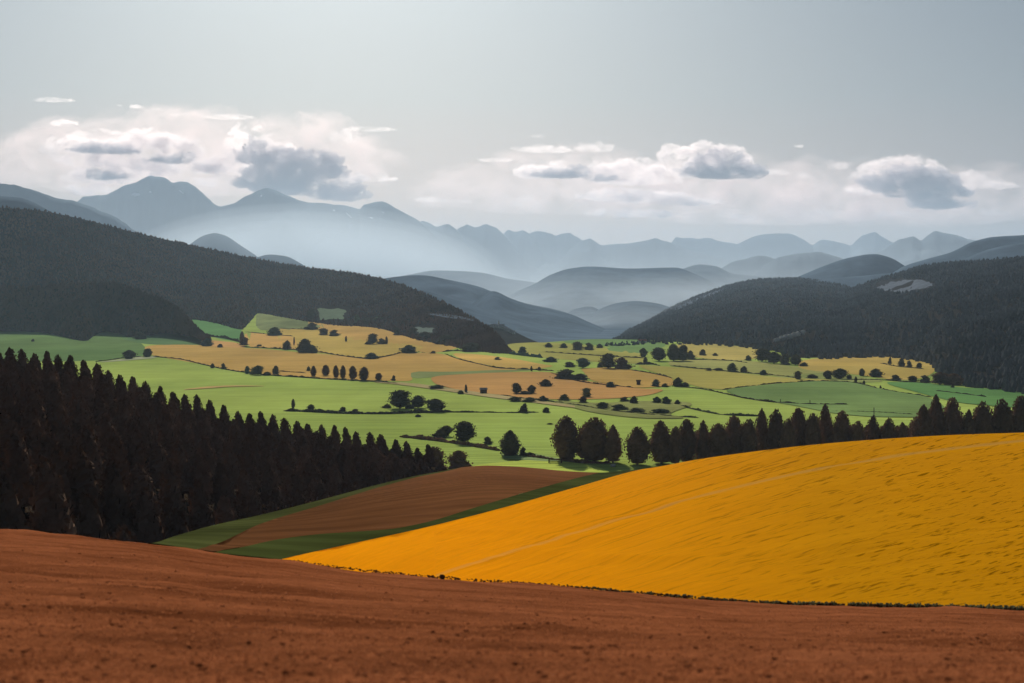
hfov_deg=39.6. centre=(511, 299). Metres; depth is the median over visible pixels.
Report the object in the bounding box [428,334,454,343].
bush
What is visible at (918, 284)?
scree
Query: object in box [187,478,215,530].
conifer tree
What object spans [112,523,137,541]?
conifer tree
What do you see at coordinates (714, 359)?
hedge
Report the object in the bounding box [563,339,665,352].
meadow
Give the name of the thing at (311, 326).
bush
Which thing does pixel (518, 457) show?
meadow
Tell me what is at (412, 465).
conifer tree
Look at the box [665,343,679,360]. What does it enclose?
slim tree
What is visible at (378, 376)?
tree
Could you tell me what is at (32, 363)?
conifer tree
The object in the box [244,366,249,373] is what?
tree
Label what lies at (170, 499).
conifer tree
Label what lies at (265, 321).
meadow
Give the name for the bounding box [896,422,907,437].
tall tree
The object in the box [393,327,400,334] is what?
bush
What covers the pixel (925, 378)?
bush
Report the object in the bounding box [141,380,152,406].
conifer tree
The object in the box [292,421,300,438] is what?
conifer tree
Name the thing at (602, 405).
bush
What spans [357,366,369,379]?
slim tree
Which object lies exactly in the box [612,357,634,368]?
bush
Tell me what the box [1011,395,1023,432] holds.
tall tree
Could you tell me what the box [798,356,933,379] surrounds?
crop field
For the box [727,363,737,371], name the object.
bush
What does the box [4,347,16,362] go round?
conifer tree
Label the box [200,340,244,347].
crop field
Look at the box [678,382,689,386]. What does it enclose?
bush
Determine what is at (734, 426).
tall tree
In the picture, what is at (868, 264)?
hill
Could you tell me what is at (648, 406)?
meadow
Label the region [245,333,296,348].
crop field
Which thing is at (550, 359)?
bush
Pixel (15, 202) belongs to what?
hill
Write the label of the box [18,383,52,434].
conifer tree
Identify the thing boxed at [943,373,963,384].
bush
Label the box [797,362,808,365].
bush
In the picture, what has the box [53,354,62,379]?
conifer tree
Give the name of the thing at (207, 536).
grass verge
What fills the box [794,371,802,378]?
tree
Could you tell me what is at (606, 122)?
sky
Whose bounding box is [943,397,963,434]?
tall tree
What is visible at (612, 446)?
tall tree
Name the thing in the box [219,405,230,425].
conifer tree
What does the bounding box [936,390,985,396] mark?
hedge
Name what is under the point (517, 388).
field tree
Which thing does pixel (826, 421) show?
tall tree
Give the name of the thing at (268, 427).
conifer tree
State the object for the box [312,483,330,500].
conifer tree
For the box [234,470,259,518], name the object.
conifer tree
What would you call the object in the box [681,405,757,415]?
hedge
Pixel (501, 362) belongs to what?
crop field
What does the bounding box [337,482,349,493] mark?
conifer tree
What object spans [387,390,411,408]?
field tree
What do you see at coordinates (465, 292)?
hill
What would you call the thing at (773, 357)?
field tree
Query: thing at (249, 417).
conifer tree
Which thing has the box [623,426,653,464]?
tall tree
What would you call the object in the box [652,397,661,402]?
bush
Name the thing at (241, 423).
conifer tree
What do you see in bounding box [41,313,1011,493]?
valley meadow
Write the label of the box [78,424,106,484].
conifer tree
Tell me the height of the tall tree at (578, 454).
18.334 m
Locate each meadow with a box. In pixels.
[0,331,144,361]
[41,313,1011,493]
[123,334,201,344]
[192,320,241,340]
[256,313,323,329]
[317,308,346,319]
[411,369,527,377]
[416,327,434,332]
[430,314,472,320]
[475,460,608,471]
[502,452,572,461]
[557,401,691,417]
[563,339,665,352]
[726,381,943,416]
[777,373,881,381]
[887,382,1023,406]
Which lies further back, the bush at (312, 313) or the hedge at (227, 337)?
the bush at (312, 313)
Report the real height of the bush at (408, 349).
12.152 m
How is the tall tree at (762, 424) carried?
on the valley meadow at (268, 396)
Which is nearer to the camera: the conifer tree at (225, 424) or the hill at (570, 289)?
the conifer tree at (225, 424)
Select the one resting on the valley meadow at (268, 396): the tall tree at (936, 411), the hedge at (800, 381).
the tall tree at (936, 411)
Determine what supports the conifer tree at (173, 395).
on the hillside ground at (27, 510)
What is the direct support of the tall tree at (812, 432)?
on the valley meadow at (268, 396)
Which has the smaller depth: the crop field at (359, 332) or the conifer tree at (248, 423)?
the conifer tree at (248, 423)
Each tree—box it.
[0,352,5,367]
[0,410,34,465]
[0,467,31,529]
[1,429,36,512]
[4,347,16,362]
[16,349,28,370]
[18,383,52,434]
[20,406,46,467]
[22,358,42,386]
[28,434,81,512]
[28,455,76,534]
[30,353,42,372]
[38,360,59,407]
[42,351,52,367]
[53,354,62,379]
[60,361,77,380]
[66,442,106,516]
[67,355,79,379]
[74,494,111,539]
[78,360,91,378]
[78,371,98,394]
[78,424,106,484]
[91,363,103,388]
[96,373,118,403]
[100,456,135,538]
[105,370,115,393]
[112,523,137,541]
[114,374,123,399]
[116,380,133,404]
[121,350,137,358]
[127,376,137,400]
[128,461,165,516]
[132,485,165,543]
[133,387,149,404]
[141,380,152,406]
[143,348,152,356]
[144,437,177,488]
[150,392,164,425]
[156,459,192,528]
[157,386,166,402]
[158,402,181,441]
[164,508,192,538]
[168,398,181,411]
[168,400,180,425]
[169,391,180,409]
[179,394,189,410]
[179,402,196,435]
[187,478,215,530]
[193,394,202,421]
[197,407,213,437]
[205,399,216,428]
[213,417,229,443]
[213,496,240,523]
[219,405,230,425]
[219,416,229,439]
[228,419,243,442]
[234,411,242,419]
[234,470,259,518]
[237,418,245,437]
[243,420,260,449]
[243,488,265,517]
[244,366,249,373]
[245,413,255,426]
[250,365,263,374]
[256,460,286,505]
[257,411,266,429]
[259,425,279,448]
[266,488,286,512]
[267,501,278,512]
[268,414,279,431]
[268,421,282,444]
[278,427,295,450]
[279,418,291,438]
[287,489,308,507]
[291,399,295,407]
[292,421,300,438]
[296,427,311,452]
[304,423,312,443]
[310,366,316,375]
[311,431,319,444]
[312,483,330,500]
[315,434,330,461]
[318,424,327,440]
[322,365,329,374]
[326,436,335,444]
[330,425,341,446]
[332,365,339,377]
[332,489,341,496]
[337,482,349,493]
[339,365,345,377]
[340,427,350,443]
[341,437,352,454]
[349,366,356,378]
[350,482,361,491]
[351,431,361,445]
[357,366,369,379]
[358,480,368,487]
[361,444,370,454]
[365,432,375,447]
[366,333,377,343]
[369,443,384,461]
[369,473,382,486]
[375,373,381,379]
[376,434,388,451]
[376,470,387,482]
[382,450,389,456]
[385,468,389,481]
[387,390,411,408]
[388,467,402,480]
[389,448,401,460]
[391,457,406,477]
[392,439,402,454]
[402,441,413,457]
[402,461,411,477]
[405,452,418,464]
[407,469,417,476]
[408,460,420,474]
[410,395,425,407]
[413,448,426,464]
[421,467,433,474]
[423,444,436,468]
[424,399,447,410]
[435,464,447,471]
[438,425,452,435]
[452,421,477,441]
[497,430,523,455]
[511,383,522,392]
[518,403,528,411]
[526,385,535,392]
[549,415,580,459]
[576,358,590,367]
[576,417,609,460]
[576,428,583,458]
[580,388,591,396]
[598,353,615,367]
[603,424,623,462]
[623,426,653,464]
[639,348,647,356]
[648,420,670,463]
[650,347,666,360]
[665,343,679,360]
[667,426,683,462]
[678,345,689,360]
[679,419,698,461]
[695,420,710,458]
[707,423,734,457]
[724,416,742,454]
[739,419,759,452]
[752,348,771,361]
[755,407,768,450]
[764,352,780,363]
[765,409,784,449]
[777,417,798,447]
[789,354,801,364]
[790,407,806,445]
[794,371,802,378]
[801,413,822,445]
[819,403,833,443]
[823,370,832,378]
[829,410,852,442]
[832,368,849,378]
[850,421,867,440]
[859,368,864,375]
[866,415,880,439]
[878,417,897,438]
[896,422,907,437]
[907,404,937,436]
[928,372,947,384]
[928,394,945,435]
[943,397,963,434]
[959,409,977,434]
[972,401,995,433]
[992,399,1018,432]
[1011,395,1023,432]
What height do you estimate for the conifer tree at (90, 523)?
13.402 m
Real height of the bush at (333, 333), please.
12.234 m
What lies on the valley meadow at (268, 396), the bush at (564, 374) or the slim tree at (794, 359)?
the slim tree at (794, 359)
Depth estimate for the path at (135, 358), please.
1858.24 m
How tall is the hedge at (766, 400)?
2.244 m
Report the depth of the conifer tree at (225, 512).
280.21 m
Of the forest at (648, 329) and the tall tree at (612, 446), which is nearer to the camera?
the tall tree at (612, 446)
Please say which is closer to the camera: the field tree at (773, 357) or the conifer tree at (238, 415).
the conifer tree at (238, 415)
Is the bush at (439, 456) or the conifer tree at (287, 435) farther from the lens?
the bush at (439, 456)
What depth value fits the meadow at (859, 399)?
1172.57 m
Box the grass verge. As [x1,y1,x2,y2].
[148,468,456,548]
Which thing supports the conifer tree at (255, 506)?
on the hillside ground at (27, 510)
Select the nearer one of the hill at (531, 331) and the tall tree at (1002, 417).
the tall tree at (1002, 417)
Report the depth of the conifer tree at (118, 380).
456.50 m
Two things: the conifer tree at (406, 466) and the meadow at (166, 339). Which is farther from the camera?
the meadow at (166, 339)
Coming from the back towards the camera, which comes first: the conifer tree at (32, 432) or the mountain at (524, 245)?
the mountain at (524, 245)
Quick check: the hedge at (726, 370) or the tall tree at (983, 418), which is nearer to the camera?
the tall tree at (983, 418)
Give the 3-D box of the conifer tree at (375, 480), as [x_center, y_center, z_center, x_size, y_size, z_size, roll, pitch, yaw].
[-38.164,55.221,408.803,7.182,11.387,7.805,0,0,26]
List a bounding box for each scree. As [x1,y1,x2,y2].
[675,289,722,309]
[877,280,931,293]
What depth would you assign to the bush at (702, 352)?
1980.79 m
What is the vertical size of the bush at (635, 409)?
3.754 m
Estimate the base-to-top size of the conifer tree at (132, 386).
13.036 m
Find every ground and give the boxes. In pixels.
[24,409,434,551]
[534,328,628,342]
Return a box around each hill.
[0,196,48,211]
[0,208,481,344]
[0,283,194,339]
[190,233,256,256]
[256,255,303,265]
[384,275,571,314]
[404,271,534,296]
[417,290,568,339]
[472,291,604,334]
[484,324,535,344]
[508,267,719,312]
[569,307,597,320]
[588,301,668,327]
[652,278,843,357]
[684,265,768,286]
[722,256,773,275]
[799,254,903,279]
[817,273,893,286]
[841,258,1023,388]
[894,235,1023,272]
[962,243,1023,260]
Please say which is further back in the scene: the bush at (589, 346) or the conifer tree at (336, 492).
the bush at (589, 346)
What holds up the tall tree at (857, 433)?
on the valley meadow at (268, 396)
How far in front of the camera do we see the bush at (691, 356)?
1867.17 m
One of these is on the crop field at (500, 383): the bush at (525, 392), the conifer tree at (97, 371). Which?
the bush at (525, 392)
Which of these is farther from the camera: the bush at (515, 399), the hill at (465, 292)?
the hill at (465, 292)
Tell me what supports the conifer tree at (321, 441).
on the hillside ground at (27, 510)
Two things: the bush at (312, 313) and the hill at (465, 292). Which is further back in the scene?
the hill at (465, 292)
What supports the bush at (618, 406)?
on the meadow at (648, 406)
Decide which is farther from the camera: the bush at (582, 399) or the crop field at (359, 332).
the crop field at (359, 332)
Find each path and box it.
[103,356,155,361]
[184,385,246,389]
[378,382,574,406]
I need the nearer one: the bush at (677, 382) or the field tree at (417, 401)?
the field tree at (417, 401)
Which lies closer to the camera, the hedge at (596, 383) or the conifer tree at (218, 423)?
the conifer tree at (218, 423)
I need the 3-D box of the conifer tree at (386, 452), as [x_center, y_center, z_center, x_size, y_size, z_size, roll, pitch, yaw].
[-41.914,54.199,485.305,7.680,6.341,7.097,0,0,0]
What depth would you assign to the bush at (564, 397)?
1142.50 m
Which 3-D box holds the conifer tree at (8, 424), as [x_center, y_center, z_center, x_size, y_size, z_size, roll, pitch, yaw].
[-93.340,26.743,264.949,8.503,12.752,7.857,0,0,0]
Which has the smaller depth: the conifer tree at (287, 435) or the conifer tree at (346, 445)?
the conifer tree at (287, 435)
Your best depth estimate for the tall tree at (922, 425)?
701.40 m
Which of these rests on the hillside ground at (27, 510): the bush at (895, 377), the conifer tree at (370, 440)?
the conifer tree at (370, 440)
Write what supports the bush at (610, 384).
on the crop field at (500, 383)
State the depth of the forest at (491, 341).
3524.17 m
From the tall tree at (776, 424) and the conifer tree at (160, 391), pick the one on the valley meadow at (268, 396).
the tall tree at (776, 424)
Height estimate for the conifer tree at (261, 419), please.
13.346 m
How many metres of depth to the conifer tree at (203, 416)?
431.13 m
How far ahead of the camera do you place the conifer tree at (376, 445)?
468.64 m
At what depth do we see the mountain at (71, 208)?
12656.31 m
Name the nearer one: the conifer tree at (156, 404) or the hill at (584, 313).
the conifer tree at (156, 404)
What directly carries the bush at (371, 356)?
on the crop field at (401, 366)
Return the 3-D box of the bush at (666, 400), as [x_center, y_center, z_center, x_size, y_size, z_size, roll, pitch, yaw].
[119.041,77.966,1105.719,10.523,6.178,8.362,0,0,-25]
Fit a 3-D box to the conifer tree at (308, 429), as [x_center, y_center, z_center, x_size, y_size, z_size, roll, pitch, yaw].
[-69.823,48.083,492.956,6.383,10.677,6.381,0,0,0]
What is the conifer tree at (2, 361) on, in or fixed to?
on the hillside ground at (27, 510)
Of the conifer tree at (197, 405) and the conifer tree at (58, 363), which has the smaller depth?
the conifer tree at (58, 363)
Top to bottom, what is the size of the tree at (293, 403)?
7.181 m
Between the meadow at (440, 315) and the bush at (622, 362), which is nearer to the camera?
the bush at (622, 362)
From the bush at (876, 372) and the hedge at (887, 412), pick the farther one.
the bush at (876, 372)
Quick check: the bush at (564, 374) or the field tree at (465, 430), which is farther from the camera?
the bush at (564, 374)
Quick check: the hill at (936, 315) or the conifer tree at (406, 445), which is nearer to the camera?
the conifer tree at (406, 445)
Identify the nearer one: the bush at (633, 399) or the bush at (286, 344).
the bush at (633, 399)
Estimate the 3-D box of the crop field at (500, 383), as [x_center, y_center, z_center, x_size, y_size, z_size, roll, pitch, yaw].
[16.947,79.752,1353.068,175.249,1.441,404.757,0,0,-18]
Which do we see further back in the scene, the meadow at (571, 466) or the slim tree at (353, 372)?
the slim tree at (353, 372)
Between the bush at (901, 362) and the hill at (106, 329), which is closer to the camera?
the bush at (901, 362)
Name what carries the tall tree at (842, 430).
on the valley meadow at (268, 396)
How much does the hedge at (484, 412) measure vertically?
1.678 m
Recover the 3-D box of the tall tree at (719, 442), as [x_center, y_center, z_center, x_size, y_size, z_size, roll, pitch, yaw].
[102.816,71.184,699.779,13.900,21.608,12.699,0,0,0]
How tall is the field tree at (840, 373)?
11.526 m
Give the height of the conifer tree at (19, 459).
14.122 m
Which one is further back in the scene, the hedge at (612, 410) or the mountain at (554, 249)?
the mountain at (554, 249)
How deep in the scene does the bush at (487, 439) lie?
795.89 m
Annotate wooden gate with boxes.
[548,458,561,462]
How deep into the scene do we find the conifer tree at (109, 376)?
457.36 m
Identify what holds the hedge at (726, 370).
on the valley meadow at (268, 396)
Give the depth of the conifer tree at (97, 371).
457.17 m
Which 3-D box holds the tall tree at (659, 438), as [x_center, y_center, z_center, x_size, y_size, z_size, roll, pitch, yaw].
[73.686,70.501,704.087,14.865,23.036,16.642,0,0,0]
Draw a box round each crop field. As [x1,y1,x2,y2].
[145,345,516,380]
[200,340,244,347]
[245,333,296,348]
[277,329,422,356]
[284,433,1023,610]
[307,321,455,352]
[431,372,662,398]
[453,353,551,368]
[508,342,647,363]
[582,367,673,387]
[639,365,829,388]
[668,359,831,375]
[676,343,756,359]
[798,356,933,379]
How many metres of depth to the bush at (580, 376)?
1419.77 m
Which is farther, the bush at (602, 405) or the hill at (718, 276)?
the hill at (718, 276)
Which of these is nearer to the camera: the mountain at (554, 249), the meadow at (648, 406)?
the meadow at (648, 406)
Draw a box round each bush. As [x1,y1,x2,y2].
[131,332,149,338]
[199,338,213,345]
[239,337,248,344]
[266,327,282,335]
[272,365,279,373]
[280,340,291,349]
[293,339,319,352]
[304,323,319,329]
[306,308,317,319]
[307,345,319,352]
[307,404,315,408]
[319,328,328,334]
[329,330,339,335]
[360,317,370,324]
[364,353,378,358]
[376,338,386,343]
[380,404,390,407]
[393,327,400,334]
[399,345,424,352]
[405,404,416,408]
[406,327,417,336]
[413,331,430,339]
[425,446,447,468]
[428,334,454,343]
[428,385,447,388]
[428,429,448,437]
[445,450,472,468]
[457,342,481,351]
[483,436,492,443]
[509,397,520,401]
[516,391,531,394]
[517,447,526,455]
[518,346,528,352]
[521,397,538,402]
[537,379,552,385]
[539,396,549,401]
[541,407,549,412]
[542,357,558,361]
[549,369,574,378]
[557,394,569,400]
[558,343,567,347]
[563,362,577,366]
[566,373,589,379]
[571,341,583,349]
[577,396,586,402]
[583,343,593,349]
[595,402,610,407]
[606,382,616,386]
[609,404,628,409]
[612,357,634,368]
[620,397,629,401]
[626,407,645,411]
[627,396,637,402]
[649,409,669,412]
[651,379,659,385]
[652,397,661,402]
[660,396,671,403]
[671,377,682,386]
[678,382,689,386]
[688,350,695,358]
[699,349,706,354]
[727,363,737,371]
[739,366,746,371]
[779,354,791,364]
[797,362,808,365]
[806,374,817,378]
[867,368,884,376]
[890,375,902,379]
[897,358,905,365]
[907,376,917,381]
[917,375,929,382]
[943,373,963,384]
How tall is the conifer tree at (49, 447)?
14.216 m
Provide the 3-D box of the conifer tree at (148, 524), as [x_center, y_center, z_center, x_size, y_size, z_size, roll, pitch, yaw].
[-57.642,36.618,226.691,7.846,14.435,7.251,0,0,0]
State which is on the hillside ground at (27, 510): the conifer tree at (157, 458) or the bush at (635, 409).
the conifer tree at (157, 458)
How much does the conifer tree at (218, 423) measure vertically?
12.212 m
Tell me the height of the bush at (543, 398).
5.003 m
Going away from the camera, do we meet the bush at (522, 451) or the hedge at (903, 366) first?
the bush at (522, 451)
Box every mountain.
[0,183,134,231]
[77,176,463,278]
[421,221,489,273]
[457,224,548,281]
[504,230,544,266]
[529,231,581,282]
[560,238,733,270]
[672,232,893,260]
[753,252,841,277]
[875,231,976,265]
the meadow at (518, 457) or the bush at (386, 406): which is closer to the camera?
the meadow at (518, 457)
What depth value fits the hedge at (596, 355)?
1982.62 m
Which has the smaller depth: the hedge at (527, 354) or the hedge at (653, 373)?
the hedge at (653, 373)
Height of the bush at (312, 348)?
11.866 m
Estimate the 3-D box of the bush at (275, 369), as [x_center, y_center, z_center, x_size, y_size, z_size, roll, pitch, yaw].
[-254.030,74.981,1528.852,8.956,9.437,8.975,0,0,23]
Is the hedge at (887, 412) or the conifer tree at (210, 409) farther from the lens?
the hedge at (887, 412)
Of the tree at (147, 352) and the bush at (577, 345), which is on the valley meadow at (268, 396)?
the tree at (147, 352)
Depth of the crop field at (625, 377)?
1458.04 m
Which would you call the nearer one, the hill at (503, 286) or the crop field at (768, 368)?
the crop field at (768, 368)
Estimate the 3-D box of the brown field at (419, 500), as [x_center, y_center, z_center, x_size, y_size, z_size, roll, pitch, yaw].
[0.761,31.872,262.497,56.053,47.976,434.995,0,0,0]
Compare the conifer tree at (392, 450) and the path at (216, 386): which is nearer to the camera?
the conifer tree at (392, 450)
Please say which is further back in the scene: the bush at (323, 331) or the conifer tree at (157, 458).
the bush at (323, 331)
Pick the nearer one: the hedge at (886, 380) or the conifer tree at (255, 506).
the conifer tree at (255, 506)
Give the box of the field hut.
[479,388,487,392]
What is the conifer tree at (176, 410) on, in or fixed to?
on the hillside ground at (27, 510)
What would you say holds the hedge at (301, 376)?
on the valley meadow at (268, 396)
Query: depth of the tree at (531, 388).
1226.27 m
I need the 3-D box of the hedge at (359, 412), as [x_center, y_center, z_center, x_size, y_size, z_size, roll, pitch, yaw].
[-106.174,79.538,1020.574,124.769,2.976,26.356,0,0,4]
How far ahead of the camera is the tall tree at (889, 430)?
694.41 m
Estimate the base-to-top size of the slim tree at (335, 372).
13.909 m
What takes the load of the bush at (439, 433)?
on the valley meadow at (268, 396)
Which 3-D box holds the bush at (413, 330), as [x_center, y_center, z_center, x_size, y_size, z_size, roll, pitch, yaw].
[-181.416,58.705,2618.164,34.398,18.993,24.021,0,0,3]
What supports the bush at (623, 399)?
on the valley meadow at (268, 396)
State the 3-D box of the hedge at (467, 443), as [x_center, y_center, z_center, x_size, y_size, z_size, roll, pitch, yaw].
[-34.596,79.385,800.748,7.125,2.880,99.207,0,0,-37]
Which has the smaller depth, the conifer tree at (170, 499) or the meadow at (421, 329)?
the conifer tree at (170, 499)
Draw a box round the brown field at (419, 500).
[198,466,599,551]
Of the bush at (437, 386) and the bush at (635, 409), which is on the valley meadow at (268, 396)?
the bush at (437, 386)
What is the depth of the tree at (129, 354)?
1879.76 m
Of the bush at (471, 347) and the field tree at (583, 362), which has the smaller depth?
the field tree at (583, 362)
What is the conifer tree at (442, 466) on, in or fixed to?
on the hillside ground at (27, 510)
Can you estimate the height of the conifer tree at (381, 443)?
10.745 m
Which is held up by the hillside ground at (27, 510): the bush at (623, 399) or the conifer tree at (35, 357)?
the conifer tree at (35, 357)
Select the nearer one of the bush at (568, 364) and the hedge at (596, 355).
the bush at (568, 364)
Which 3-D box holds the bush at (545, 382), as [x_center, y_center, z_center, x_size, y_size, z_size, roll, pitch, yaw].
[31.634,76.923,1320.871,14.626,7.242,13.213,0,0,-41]
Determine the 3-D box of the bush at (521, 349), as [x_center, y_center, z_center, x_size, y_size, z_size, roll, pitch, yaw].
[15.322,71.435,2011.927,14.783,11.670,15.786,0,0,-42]
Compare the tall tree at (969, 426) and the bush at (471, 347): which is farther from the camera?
the bush at (471, 347)
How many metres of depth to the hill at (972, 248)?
6335.69 m
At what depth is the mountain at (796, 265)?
14661.29 m
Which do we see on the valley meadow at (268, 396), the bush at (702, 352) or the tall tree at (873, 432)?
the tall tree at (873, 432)
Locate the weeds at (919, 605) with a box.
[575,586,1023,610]
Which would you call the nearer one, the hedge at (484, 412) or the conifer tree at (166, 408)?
the conifer tree at (166, 408)
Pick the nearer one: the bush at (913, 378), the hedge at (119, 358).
the bush at (913, 378)
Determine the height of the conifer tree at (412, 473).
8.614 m
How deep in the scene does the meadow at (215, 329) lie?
2916.78 m
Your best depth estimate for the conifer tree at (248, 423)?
449.79 m
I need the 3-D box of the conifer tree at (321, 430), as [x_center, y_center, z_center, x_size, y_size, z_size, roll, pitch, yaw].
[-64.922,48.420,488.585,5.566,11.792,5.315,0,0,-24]
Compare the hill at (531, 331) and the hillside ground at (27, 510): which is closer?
the hillside ground at (27, 510)
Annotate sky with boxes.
[0,0,1023,244]
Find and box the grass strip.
[215,469,639,558]
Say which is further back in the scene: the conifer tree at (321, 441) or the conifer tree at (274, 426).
the conifer tree at (274, 426)
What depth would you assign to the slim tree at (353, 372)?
1428.16 m
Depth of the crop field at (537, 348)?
2066.72 m
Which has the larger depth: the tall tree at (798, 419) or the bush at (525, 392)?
the bush at (525, 392)
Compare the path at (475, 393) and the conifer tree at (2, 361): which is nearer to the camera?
the conifer tree at (2, 361)
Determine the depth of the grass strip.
72.08 m
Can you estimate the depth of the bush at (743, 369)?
1557.33 m
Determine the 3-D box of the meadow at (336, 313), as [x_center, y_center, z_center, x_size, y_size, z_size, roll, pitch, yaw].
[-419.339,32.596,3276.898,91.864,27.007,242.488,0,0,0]
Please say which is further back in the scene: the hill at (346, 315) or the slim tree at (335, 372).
the hill at (346, 315)
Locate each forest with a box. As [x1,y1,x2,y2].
[0,205,512,353]
[0,280,211,340]
[605,277,998,388]
[819,255,1023,393]
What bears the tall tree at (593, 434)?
on the valley meadow at (268, 396)
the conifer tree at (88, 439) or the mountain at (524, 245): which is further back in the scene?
the mountain at (524, 245)
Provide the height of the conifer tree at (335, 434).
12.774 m
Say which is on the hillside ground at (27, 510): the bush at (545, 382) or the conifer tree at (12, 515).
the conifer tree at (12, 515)
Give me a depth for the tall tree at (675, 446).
697.96 m
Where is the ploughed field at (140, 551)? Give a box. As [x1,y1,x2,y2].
[0,529,1023,682]
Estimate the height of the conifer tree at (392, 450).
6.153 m
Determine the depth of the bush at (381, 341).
2347.80 m
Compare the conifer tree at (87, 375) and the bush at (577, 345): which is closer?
the conifer tree at (87, 375)
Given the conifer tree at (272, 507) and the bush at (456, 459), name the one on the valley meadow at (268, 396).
the bush at (456, 459)
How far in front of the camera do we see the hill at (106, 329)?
2785.92 m
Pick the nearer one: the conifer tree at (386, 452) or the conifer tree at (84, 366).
the conifer tree at (84, 366)
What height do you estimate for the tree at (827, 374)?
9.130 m
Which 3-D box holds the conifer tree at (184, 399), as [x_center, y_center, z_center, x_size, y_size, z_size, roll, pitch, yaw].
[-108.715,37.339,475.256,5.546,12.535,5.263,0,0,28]
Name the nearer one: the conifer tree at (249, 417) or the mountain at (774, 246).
the conifer tree at (249, 417)
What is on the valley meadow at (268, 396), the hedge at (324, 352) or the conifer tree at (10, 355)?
the hedge at (324, 352)
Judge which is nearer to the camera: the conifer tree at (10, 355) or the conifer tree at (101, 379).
the conifer tree at (101, 379)
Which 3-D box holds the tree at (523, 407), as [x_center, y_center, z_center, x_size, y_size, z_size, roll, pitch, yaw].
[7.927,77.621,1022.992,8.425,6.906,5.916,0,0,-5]
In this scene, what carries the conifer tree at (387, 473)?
on the hillside ground at (27, 510)
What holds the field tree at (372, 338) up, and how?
on the crop field at (340, 345)
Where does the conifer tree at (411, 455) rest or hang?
on the hillside ground at (27, 510)
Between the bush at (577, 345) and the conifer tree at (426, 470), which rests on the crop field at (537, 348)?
the bush at (577, 345)
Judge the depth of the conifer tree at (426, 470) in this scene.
474.21 m
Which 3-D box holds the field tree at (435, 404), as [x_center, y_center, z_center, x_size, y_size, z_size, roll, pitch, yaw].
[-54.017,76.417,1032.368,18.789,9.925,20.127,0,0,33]
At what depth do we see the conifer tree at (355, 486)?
372.37 m
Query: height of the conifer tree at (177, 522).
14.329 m
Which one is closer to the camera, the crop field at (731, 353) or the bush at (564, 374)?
the bush at (564, 374)
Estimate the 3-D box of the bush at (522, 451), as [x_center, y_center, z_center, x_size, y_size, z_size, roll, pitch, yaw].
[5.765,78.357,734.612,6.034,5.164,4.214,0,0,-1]
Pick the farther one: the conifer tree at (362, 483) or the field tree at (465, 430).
the field tree at (465, 430)
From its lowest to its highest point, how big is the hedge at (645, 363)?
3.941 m
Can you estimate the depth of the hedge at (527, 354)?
1961.77 m
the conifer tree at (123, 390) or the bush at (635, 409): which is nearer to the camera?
the conifer tree at (123, 390)
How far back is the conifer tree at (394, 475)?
426.07 m
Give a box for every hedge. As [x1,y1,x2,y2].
[97,356,144,361]
[154,356,394,382]
[205,333,239,341]
[242,346,399,358]
[284,408,449,413]
[399,434,499,450]
[439,411,539,412]
[446,354,553,370]
[504,395,697,417]
[509,350,542,357]
[527,454,610,463]
[546,351,641,357]
[553,373,632,387]
[633,370,671,377]
[635,362,659,365]
[673,365,793,377]
[677,358,746,362]
[681,386,846,403]
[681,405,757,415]
[723,380,876,389]
[820,411,910,413]
[846,378,925,382]
[881,363,922,368]
[883,388,930,396]
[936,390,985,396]
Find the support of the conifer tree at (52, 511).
on the hillside ground at (27, 510)
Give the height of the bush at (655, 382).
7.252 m
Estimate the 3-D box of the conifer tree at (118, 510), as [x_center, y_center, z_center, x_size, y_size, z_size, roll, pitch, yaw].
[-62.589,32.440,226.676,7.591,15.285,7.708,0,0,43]
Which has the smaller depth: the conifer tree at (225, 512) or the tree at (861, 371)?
the conifer tree at (225, 512)
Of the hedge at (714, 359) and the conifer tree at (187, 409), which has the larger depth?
the hedge at (714, 359)
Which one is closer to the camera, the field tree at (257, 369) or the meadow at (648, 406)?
the meadow at (648, 406)

